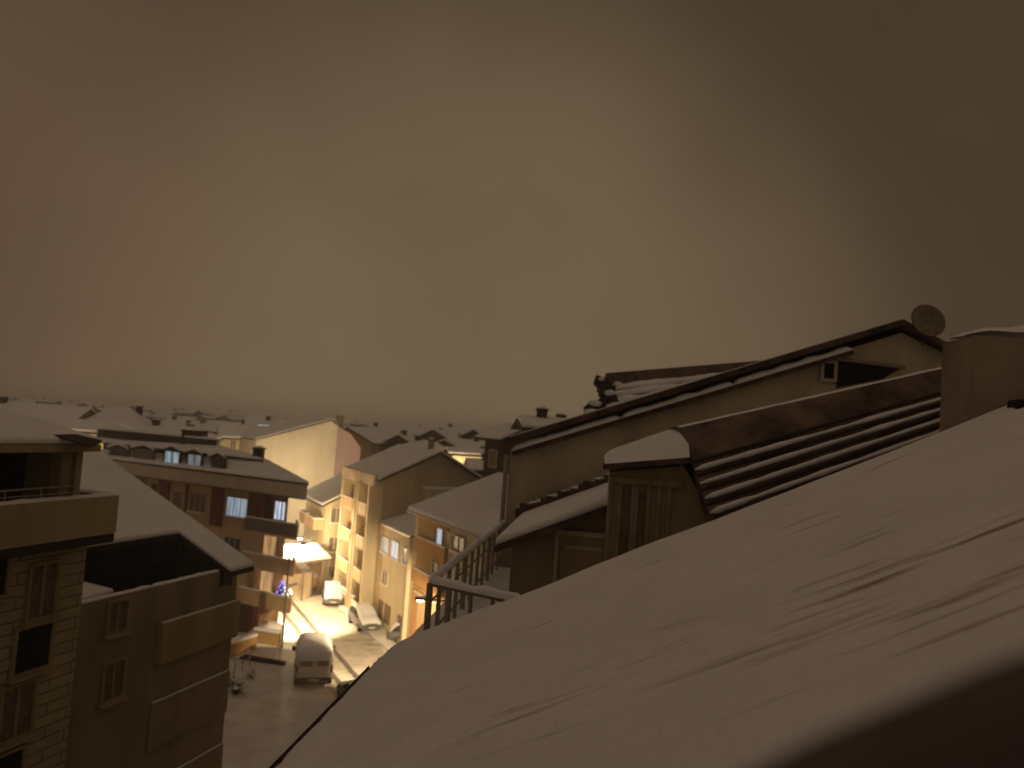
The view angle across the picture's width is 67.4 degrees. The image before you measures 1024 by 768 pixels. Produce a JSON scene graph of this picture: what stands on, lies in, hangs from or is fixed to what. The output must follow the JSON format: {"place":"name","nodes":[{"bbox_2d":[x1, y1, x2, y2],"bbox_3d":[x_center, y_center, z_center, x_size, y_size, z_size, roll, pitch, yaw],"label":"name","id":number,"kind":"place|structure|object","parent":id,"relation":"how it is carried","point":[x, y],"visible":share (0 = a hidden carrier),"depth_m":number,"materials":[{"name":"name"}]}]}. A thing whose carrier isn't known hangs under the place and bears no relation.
{"place":"outdoors","nodes":[
{"label":"outdoors","id":0,"kind":"place"},
{"bbox_2d":[17,397,37,402],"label":"skyline house","id":1,"kind":"structure","parent":0,"point":[31,400],"depth_m":450.02,"materials":[{"name":"beige paint"}]},
{"bbox_2d":[35,397,61,404],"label":"skyline house","id":2,"kind":"structure","parent":0,"point":[50,401],"depth_m":413.32,"materials":[{"name":"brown wood"}]},
{"bbox_2d":[61,401,77,405],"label":"skyline house","id":3,"kind":"structure","parent":0,"point":[70,403],"depth_m":469.68,"materials":[{"name":"paint"}]},
{"bbox_2d":[75,403,93,406],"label":"skyline house","id":4,"kind":"structure","parent":0,"point":[86,404],"depth_m":452.13,"materials":[{"name":"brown wood"}]},
{"bbox_2d":[54,419,140,448],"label":"distant house","id":5,"kind":"structure","parent":0,"point":[87,426],"depth_m":80.22,"materials":[{"name":"beige paint"}]},
{"bbox_2d":[91,404,112,407],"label":"skyline house","id":6,"kind":"structure","parent":0,"point":[94,406],"depth_m":442.87,"materials":[{"name":"paint"}]},
{"bbox_2d":[142,411,154,417],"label":"skyline house","id":7,"kind":"structure","parent":0,"point":[144,414],"depth_m":327.51,"materials":[{"name":"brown wood"}]},
{"bbox_2d":[146,412,173,419],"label":"skyline house","id":8,"kind":"structure","parent":0,"point":[160,415],"depth_m":304.17,"materials":[{"name":"brown paint"}]},
{"bbox_2d":[159,408,175,414],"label":"skyline house","id":9,"kind":"structure","parent":0,"point":[167,411],"depth_m":420.30,"materials":[{"name":"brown wood"}]},
{"bbox_2d":[160,422,186,425],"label":"distant house","id":10,"kind":"structure","parent":0,"point":[170,423],"depth_m":150.77,"materials":[{"name":"brown paint"}]},
{"bbox_2d":[165,416,200,423],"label":"skyline house","id":11,"kind":"structure","parent":0,"point":[173,419],"depth_m":215.38,"materials":[{"name":"beige paint"}]},
{"bbox_2d":[171,415,202,421],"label":"skyline house","id":12,"kind":"structure","parent":0,"point":[188,417],"depth_m":284.56,"materials":[{"name":"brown wood"}]},
{"bbox_2d":[173,408,201,416],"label":"skyline house","id":13,"kind":"structure","parent":0,"point":[185,412],"depth_m":410.94,"materials":[{"name":"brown wood"}]},
{"bbox_2d":[186,420,204,428],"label":"distant house","id":14,"kind":"structure","parent":0,"point":[199,426],"depth_m":168.37,"materials":[{"name":"brown paint"}]},
{"bbox_2d":[194,415,216,423],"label":"skyline house","id":15,"kind":"structure","parent":0,"point":[204,418],"depth_m":316.53,"materials":[{"name":"beige paint"}]},
{"bbox_2d":[198,410,214,414],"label":"skyline house","id":16,"kind":"structure","parent":0,"point":[204,412],"depth_m":423.25,"materials":[{"name":"white wood"}]},
{"bbox_2d":[215,415,243,421],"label":"skyline house","id":17,"kind":"structure","parent":0,"point":[230,418],"depth_m":306.50,"materials":[{"name":"paint"}]},
{"bbox_2d":[224,410,245,416],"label":"skyline house","id":18,"kind":"structure","parent":0,"point":[229,413],"depth_m":423.80,"materials":[{"name":"brown paint"}]},
{"bbox_2d":[217,423,264,449],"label":"pale block","id":19,"kind":"structure","parent":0,"point":[230,434],"depth_m":98.78,"materials":[{"name":"beige paint"}]},
{"bbox_2d":[230,440,236,449],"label":"window","id":20,"kind":"structure","parent":19,"relation":"in","point":[232,442],"depth_m":98.09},
{"bbox_2d":[230,627,280,657],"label":"front garden wall","id":21,"kind":"structure","parent":0,"point":[259,635],"depth_m":53.29,"materials":[{"name":"paint"}]},
{"bbox_2d":[239,654,285,665],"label":"fallen beam","id":22,"kind":"structure","parent":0,"point":[266,660],"depth_m":50.63,"materials":[{"name":"brown wood"}]},
{"bbox_2d":[222,603,386,767],"bbox_3d":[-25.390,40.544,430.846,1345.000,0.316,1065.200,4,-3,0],"label":"ground","id":23,"kind":"structure","parent":0,"point":[274,712],"depth_m":42.84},
{"bbox_2d":[0,395,96,422],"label":"distant house","id":24,"kind":"structure","parent":23,"relation":"on","point":[52,413],"depth_m":90.23,"materials":[{"name":"white paint"}]},
{"bbox_2d":[0,407,118,767],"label":"tiled facade block","id":25,"kind":"structure","parent":23,"relation":"on","point":[55,520],"depth_m":17.77,"materials":[{"name":"tile"}]},
{"bbox_2d":[0,558,15,602],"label":"window","id":26,"kind":"structure","parent":25,"relation":"in","point":[6,564],"depth_m":16.93,"materials":[{"name":"paint"}]},
{"bbox_2d":[0,743,27,767],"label":"window","id":27,"kind":"structure","parent":25,"relation":"in","point":[16,757],"depth_m":17.42,"materials":[{"name":"paint"}]},
{"bbox_2d":[0,676,40,752],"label":"window","id":28,"kind":"structure","parent":25,"relation":"in","point":[18,702],"depth_m":17.39,"materials":[{"name":"paint"}]},
{"bbox_2d":[5,620,58,684],"bbox_3d":[-11.002,6.132,17.705,0.220,1.185,1.261,3,-4,15],"label":"window","id":29,"kind":"structure","parent":25,"relation":"in","point":[32,649],"depth_m":17.69,"materials":[{"name":"glass"}]},
{"bbox_2d":[19,558,62,628],"bbox_3d":[-10.887,4.842,17.872,0.220,1.416,1.022,3,-4,15],"label":"window","id":30,"kind":"structure","parent":25,"relation":"in","point":[43,577],"depth_m":17.86,"materials":[{"name":"paint"}]},
{"bbox_2d":[93,406,107,412],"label":"skyline house","id":31,"kind":"structure","parent":23,"relation":"on","point":[98,409],"depth_m":314.24,"materials":[{"name":"white wood"}]},
{"bbox_2d":[86,405,151,427],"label":"distant house","id":32,"kind":"structure","parent":23,"relation":"on","point":[129,416],"depth_m":93.94,"materials":[{"name":"beige paint"}]},
{"bbox_2d":[64,452,253,767],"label":"terrace block","id":33,"kind":"structure","parent":23,"relation":"on","point":[150,689],"depth_m":23.89,"materials":[{"name":"brown paint"}]},
{"bbox_2d":[95,655,129,709],"bbox_3d":[-11.094,8.313,21.441,0.220,1.212,1.010,3,-4,17],"label":"window","id":34,"kind":"structure","parent":33,"relation":"in","point":[113,672],"depth_m":21.43,"materials":[{"name":"paint"}]},
{"bbox_2d":[101,596,133,640],"bbox_3d":[-10.990,6.537,21.481,0.220,1.027,0.962,3,-4,17],"label":"window","id":35,"kind":"structure","parent":33,"relation":"in","point":[117,618],"depth_m":21.47,"materials":[{"name":"paint"}]},
{"bbox_2d":[138,418,222,440],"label":"distant house","id":36,"kind":"structure","parent":23,"relation":"on","point":[156,426],"depth_m":90.64,"materials":[{"name":"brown wood"}]},
{"bbox_2d":[96,426,308,632],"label":"red panelled block","id":37,"kind":"structure","parent":23,"relation":"on","point":[237,500],"depth_m":59.43,"materials":[{"name":"brown paint"}]},
{"bbox_2d":[139,477,147,485],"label":"window","id":38,"kind":"structure","parent":37,"relation":"in","point":[145,480],"depth_m":64.48,"materials":[{"name":"beige paint"}]},
{"bbox_2d":[150,483,158,492],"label":"window","id":39,"kind":"structure","parent":37,"relation":"in","point":[154,486],"depth_m":63.81,"materials":[{"name":"beige paint"}]},
{"bbox_2d":[171,490,182,509],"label":"window","id":40,"kind":"structure","parent":37,"relation":"in","point":[177,496],"depth_m":62.43,"materials":[{"name":"beige paint"}]},
{"bbox_2d":[186,491,206,514],"bbox_3d":[-25.118,9.506,61.251,2.122,1.664,0.220,2,-4,28],"label":"window","id":41,"kind":"structure","parent":37,"relation":"in","point":[197,503],"depth_m":61.29,"materials":[{"name":"beige paint"}]},
{"bbox_2d":[223,535,241,552],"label":"window","id":42,"kind":"structure","parent":37,"relation":"in","point":[235,542],"depth_m":59.08,"materials":[{"name":"beige paint"}]},
{"bbox_2d":[223,496,247,519],"bbox_3d":[-21.246,9.536,59.207,2.481,1.616,0.220,2,-4,28],"label":"window","id":43,"kind":"structure","parent":37,"relation":"in","point":[236,507],"depth_m":59.28,"materials":[{"name":"glass"}]},
{"bbox_2d":[260,570,272,591],"bbox_3d":[-18.833,15.276,58.884,1.200,2.100,0.050,2,-4,28],"label":"lit doorway","id":44,"kind":"structure","parent":37,"relation":"in","point":[266,581],"depth_m":58.86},
{"bbox_2d":[263,535,275,555],"bbox_3d":[-18.649,12.637,59.042,1.200,2.100,0.050,2,-4,28],"label":"lit doorway","id":45,"kind":"structure","parent":37,"relation":"in","point":[269,547],"depth_m":59.02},
{"bbox_2d":[273,500,286,520],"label":"window","id":46,"kind":"structure","parent":37,"relation":"in","point":[280,507],"depth_m":58.76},
{"bbox_2d":[276,581,287,595],"bbox_3d":[-17.100,15.489,57.031,1.098,1.796,1.180,6,-4,-33],"label":"christmas tree","id":47,"kind":"object","parent":37,"relation":"on","point":[282,588],"visible":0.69,"depth_m":56.85,"materials":[{"name":"plant"}]},
{"bbox_2d":[203,420,241,444],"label":"distant house","id":48,"kind":"structure","parent":23,"relation":"on","point":[210,426],"depth_m":145.82,"materials":[{"name":"beige paint"}]},
{"bbox_2d":[228,677,250,694],"bbox_3d":[-15.932,17.550,44.703,1.456,0.972,1.495,4,-3,0],"label":"snowy shrub","id":49,"kind":"object","parent":23,"relation":"on","point":[234,688],"visible":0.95,"depth_m":44.53,"materials":[{"name":"snow"}]},
{"bbox_2d":[233,649,250,675],"bbox_3d":[-17.109,17.648,48.797,0.120,1.109,2.105,4,-3,8],"label":"entrance rail","id":50,"kind":"object","parent":23,"relation":"on","point":[243,654],"visible":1,"depth_m":48.76,"materials":[{"name":"metal"}]},
{"bbox_2d":[245,669,255,676],"bbox_3d":[-16.223,17.953,47.714,0.654,0.487,0.856,4,-3,0],"label":"snowy shrub","id":51,"kind":"object","parent":23,"relation":"on","point":[251,673],"visible":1,"depth_m":47.56,"materials":[{"name":"snow"}]},
{"bbox_2d":[241,415,287,424],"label":"distant house","id":52,"kind":"structure","parent":23,"relation":"on","point":[267,420],"depth_m":146.78,"materials":[{"name":"beige paint"}]},
{"bbox_2d":[248,620,290,635],"bbox_3d":[-18.317,18.650,57.334,3.149,1.822,4.572,4,-3,0],"label":"car","id":53,"kind":"object","parent":23,"relation":"on","point":[271,624],"visible":0.25,"depth_m":57.06,"materials":[{"name":"white paint"}]},
{"bbox_2d":[280,541,306,647],"bbox_3d":[-15.609,15.191,55.684,0.985,7.035,3.394,4,-3,0],"label":"street lamp","id":54,"kind":"object","parent":23,"relation":"on","point":[304,543],"visible":1,"depth_m":54.27,"materials":[{"name":"grey metal"}]},
{"bbox_2d":[239,415,360,543],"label":"tall gable house","id":55,"kind":"structure","parent":23,"relation":"on","point":[313,451],"depth_m":92.41,"materials":[{"name":"white paint"}]},
{"bbox_2d":[295,473,342,592],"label":"corner house","id":56,"kind":"structure","parent":23,"relation":"on","point":[319,517],"depth_m":72.94,"materials":[{"name":"beige paint"}]},
{"bbox_2d":[324,565,334,581],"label":"window","id":57,"kind":"structure","parent":56,"relation":"in","point":[332,567],"depth_m":72.27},
{"bbox_2d":[327,537,337,552],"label":"window","id":58,"kind":"structure","parent":56,"relation":"in","point":[331,540],"depth_m":72.39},
{"bbox_2d":[329,508,339,523],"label":"window","id":59,"kind":"structure","parent":56,"relation":"in","point":[335,512],"depth_m":72.56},
{"bbox_2d":[343,424,386,460],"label":"distant house","id":60,"kind":"structure","parent":23,"relation":"on","point":[369,441],"depth_m":115.91,"materials":[{"name":"brown paint"}]},
{"bbox_2d":[363,422,397,437],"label":"distant house","id":61,"kind":"structure","parent":23,"relation":"on","point":[387,431],"depth_m":147.88,"materials":[{"name":"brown wood"}]},
{"bbox_2d":[374,513,415,640],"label":"narrow house","id":62,"kind":"structure","parent":23,"relation":"on","point":[394,572],"depth_m":59.42,"materials":[{"name":"beige paint"}]},
{"bbox_2d":[378,599,382,619],"bbox_3d":[-10.491,18.003,61.296,0.080,1.472,0.947,6,-4,-27],"label":"door","id":63,"kind":"structure","parent":62,"relation":"in","point":[380,607],"depth_m":61.20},
{"bbox_2d":[379,569,387,586],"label":"window","id":64,"kind":"structure","parent":62,"relation":"in","point":[384,578],"depth_m":60.97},
{"bbox_2d":[379,535,389,555],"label":"window","id":65,"kind":"structure","parent":62,"relation":"in","point":[385,541],"depth_m":61.61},
{"bbox_2d":[383,603,390,625],"bbox_3d":[-9.711,17.931,59.782,0.080,1.389,1.352,6,-4,-27],"label":"door","id":66,"kind":"structure","parent":62,"relation":"in","point":[387,609],"depth_m":59.67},
{"bbox_2d":[388,539,399,561],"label":"window","id":67,"kind":"structure","parent":62,"relation":"in","point":[394,549],"depth_m":59.50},
{"bbox_2d":[397,614,401,626],"bbox_3d":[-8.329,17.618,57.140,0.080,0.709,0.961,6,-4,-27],"label":"door","id":68,"kind":"structure","parent":62,"relation":"in","point":[399,620],"depth_m":57.08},
{"bbox_2d":[399,546,407,565],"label":"window","id":69,"kind":"structure","parent":62,"relation":"in","point":[403,561],"depth_m":57.45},
{"bbox_2d":[382,429,414,450],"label":"distant house","id":70,"kind":"structure","parent":23,"relation":"on","point":[403,437],"depth_m":118.74,"materials":[{"name":"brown wood"}]},
{"bbox_2d":[334,437,482,608],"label":"gabled block","id":71,"kind":"structure","parent":23,"relation":"on","point":[396,480],"depth_m":65.78,"materials":[{"name":"beige paint"}]},
{"bbox_2d":[296,525,364,560],"bbox_3d":[-13.235,11.720,59.963,0.034,2.607,11.547,3,-4,21],"label":"overhead cable","id":72,"kind":"object","parent":71,"relation":"attached to","point":[332,545],"visible":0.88,"depth_m":58.74,"materials":[{"name":"rubber"}]},
{"bbox_2d":[394,426,436,435],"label":"distant house","id":73,"kind":"structure","parent":23,"relation":"on","point":[413,431],"depth_m":157.89,"materials":[{"name":"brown wood"}]},
{"bbox_2d":[420,427,461,441],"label":"distant house","id":74,"kind":"structure","parent":23,"relation":"on","point":[440,433],"depth_m":141.54,"materials":[{"name":"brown wood"}]},
{"bbox_2d":[437,439,459,446],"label":"distant house","id":75,"kind":"structure","parent":23,"relation":"on","point":[449,442],"depth_m":108.89,"materials":[{"name":"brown wood"}]},
{"bbox_2d":[407,472,507,637],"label":"orange trimmed house","id":76,"kind":"structure","parent":23,"relation":"on","point":[450,524],"depth_m":52.15,"materials":[{"name":"beige paint"}]},
{"bbox_2d":[416,595,435,629],"bbox_3d":[-5.832,16.725,51.743,0.060,4.671,3.440,6,-4,-27],"label":"garage door","id":77,"kind":"structure","parent":76,"relation":"in","point":[421,605],"depth_m":52.61,"materials":[{"name":"brown paint"}]},
{"bbox_2d":[414,596,444,601],"bbox_3d":[-4.122,15.582,44.204,3.441,6.483,0.360,4,-3,-5],"label":"street lamp","id":78,"kind":"object","parent":76,"relation":"attached to","point":[420,598],"visible":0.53,"depth_m":44.17,"materials":[{"name":"grey metal"}]},
{"bbox_2d":[431,561,438,573],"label":"window","id":79,"kind":"structure","parent":76,"relation":"in","point":[435,566],"depth_m":51.63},
{"bbox_2d":[434,528,443,544],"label":"window","id":80,"kind":"structure","parent":76,"relation":"in","point":[439,533],"depth_m":51.24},
{"bbox_2d":[448,534,465,553],"bbox_3d":[-3.466,10.156,48.496,0.220,1.105,2.189,6,-4,-27],"label":"window","id":81,"kind":"structure","parent":76,"relation":"in","point":[457,542],"depth_m":48.51,"materials":[{"name":"glass"}]},
{"bbox_2d":[454,568,468,580],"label":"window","id":82,"kind":"structure","parent":76,"relation":"in","point":[455,568],"depth_m":47.77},
{"bbox_2d":[457,435,484,447],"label":"distant house","id":83,"kind":"structure","parent":23,"relation":"on","point":[469,443],"depth_m":106.31,"materials":[{"name":"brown wood"}]},
{"bbox_2d":[458,429,484,439],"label":"distant house","id":84,"kind":"structure","parent":23,"relation":"on","point":[470,434],"depth_m":146.31,"materials":[{"name":"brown wood"}]},
{"bbox_2d":[511,406,567,442],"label":"distant house","id":85,"kind":"structure","parent":23,"relation":"on","point":[522,423],"depth_m":51.02,"materials":[{"name":"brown wood"}]},
{"bbox_2d":[583,360,761,416],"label":"attic building","id":86,"kind":"structure","parent":23,"relation":"on","point":[613,388],"depth_m":28.80,"materials":[{"name":"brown wood"}]},
{"bbox_2d":[498,319,945,567],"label":"gabled building","id":87,"kind":"structure","parent":23,"relation":"on","point":[552,458],"depth_m":18.80,"materials":[{"name":"grey paint"}]},
{"bbox_2d":[820,361,837,381],"bbox_3d":[7.638,-0.312,18.529,0.377,0.512,0.110,4,-3,7],"label":"window","id":88,"kind":"structure","parent":87,"relation":"in","point":[828,370],"depth_m":18.51,"materials":[{"name":"grey paint"}]},
{"bbox_2d":[911,304,945,344],"bbox_3d":[9.805,-1.413,18.164,0.829,0.965,0.394,4,-3,0],"label":"satellite dish","id":89,"kind":"object","parent":87,"relation":"on","point":[930,319],"visible":1,"depth_m":18.14,"materials":[{"name":"grey metal"}]},
{"bbox_2d":[278,588,384,698],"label":"road","id":90,"kind":"structure","parent":0,"point":[345,635],"depth_m":58.67,"materials":[{"name":"snow"}]},
{"bbox_2d":[281,543,331,600],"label":"open shelter","id":91,"kind":"object","parent":90,"relation":"on","point":[302,589],"visible":0.58,"depth_m":69.12,"materials":[{"name":"grey metal"}]},
{"bbox_2d":[281,612,341,683],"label":"tyre track","id":92,"kind":"structure","parent":90,"relation":"on","point":[336,679],"depth_m":58.68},
{"bbox_2d":[292,632,335,683],"bbox_3d":[-12.553,17.284,48.687,2.736,2.412,4.765,5,-4,-15],"label":"parked van","id":93,"kind":"object","parent":90,"relation":"on","point":[314,659],"visible":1,"depth_m":46.69,"materials":[{"name":"white paint"}]},
{"bbox_2d":[292,600,357,678],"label":"tyre track","id":94,"kind":"structure","parent":90,"relation":"on","point":[335,652],"depth_m":54.02,"materials":[{"name":"snow"}]},
{"bbox_2d":[322,581,342,604],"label":"parked car","id":95,"kind":"object","parent":90,"relation":"on","point":[331,592],"visible":0.98,"depth_m":67.54,"materials":[{"name":"grey paint"}]},
{"bbox_2d":[336,679,354,697],"bbox_3d":[-8.722,17.670,43.919,2.050,1.607,4.278,6,-4,-27],"label":"parked car","id":96,"kind":"object","parent":90,"relation":"on","point":[342,686],"visible":0.24,"depth_m":44.40,"materials":[{"name":"grey paint"}]},
{"bbox_2d":[348,603,381,630],"bbox_3d":[-11.759,18.496,61.196,2.050,1.607,4.278,6,-4,-27],"label":"parked car","id":97,"kind":"object","parent":90,"relation":"on","point":[363,616],"visible":1,"depth_m":60.35,"materials":[{"name":"grey paint"}]},
{"bbox_2d":[349,420,369,426],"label":"skyline house","id":98,"kind":"structure","parent":0,"point":[361,424],"depth_m":410.71,"materials":[{"name":"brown wood"}]},
{"bbox_2d":[335,603,396,650],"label":"pavement","id":99,"kind":"structure","parent":0,"point":[379,636],"depth_m":58.27,"materials":[{"name":"snow"}]},
{"bbox_2d":[330,570,355,600],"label":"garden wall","id":100,"kind":"structure","parent":99,"relation":"on","point":[344,590],"depth_m":67.97,"materials":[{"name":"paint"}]},
{"bbox_2d":[387,622,400,642],"bbox_3d":[-7.139,18.613,57.773,4.278,1.607,2.050,4,-3,-5],"label":"parked car","id":101,"kind":"object","parent":99,"relation":"on","point":[394,632],"visible":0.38,"depth_m":56.84,"materials":[{"name":"grey paint"}]},
{"bbox_2d":[385,424,408,429],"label":"distant house","id":102,"kind":"structure","parent":0,"point":[393,426],"depth_m":188.41,"materials":[{"name":"white wood"}]},
{"bbox_2d":[404,434,444,450],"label":"distant house","id":103,"kind":"structure","parent":0,"point":[418,442],"depth_m":101.75,"materials":[{"name":"white wood"}]},
{"bbox_2d":[436,423,479,434],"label":"distant house","id":104,"kind":"structure","parent":0,"point":[458,430],"depth_m":173.19,"materials":[{"name":"white wood"}]},
{"bbox_2d":[443,445,484,463],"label":"distant house","id":105,"kind":"structure","parent":0,"point":[461,454],"depth_m":80.95,"materials":[{"name":"beige paint"}]},
{"bbox_2d":[464,452,483,475],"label":"distant house","id":106,"kind":"structure","parent":0,"point":[475,465],"depth_m":71.61,"materials":[{"name":"white wood"}]},
{"bbox_2d":[475,422,519,477],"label":"distant house","id":107,"kind":"structure","parent":0,"point":[498,446],"depth_m":60.49,"materials":[{"name":"brown wood"}]},
{"bbox_2d":[488,449,497,467],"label":"window","id":108,"kind":"structure","parent":107,"relation":"in","point":[492,459],"depth_m":60.68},
{"bbox_2d":[0,0,1023,430],"label":"sky","id":109,"kind":"structure","parent":0,"point":[427,213],"materials":[{"name":"brown"}]},
{"bbox_2d":[269,325,1023,767],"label":"apartment building","id":110,"kind":"structure","parent":0,"point":[759,633],"depth_m":5.40,"materials":[{"name":"tile"}]},
{"bbox_2d":[754,653,1023,767],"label":"window ledge","id":111,"kind":"object","parent":110,"relation":"attached to","point":[974,719],"depth_m":0.40,"materials":[{"name":"brown paint"}]},
{"bbox_2d":[413,367,941,634],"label":"neighbouring building","id":112,"kind":"structure","parent":0,"point":[646,490],"depth_m":12.63,"materials":[{"name":"brown paint"}]},
{"bbox_2d":[423,519,519,630],"bbox_3d":[-0.275,3.739,15.037,1.695,1.274,9.465,4,-3,3],"label":"terrace railing","id":113,"kind":"object","parent":112,"relation":"on","point":[441,584],"visible":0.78,"depth_m":12.71,"materials":[{"name":"metal"}]},
{"bbox_2d":[552,529,604,582],"bbox_3d":[1.292,3.548,14.221,1.060,1.616,0.110,4,-3,7],"label":"door","id":114,"kind":"structure","parent":112,"relation":"in","point":[575,551],"depth_m":14.25,"materials":[{"name":"brown paint"}]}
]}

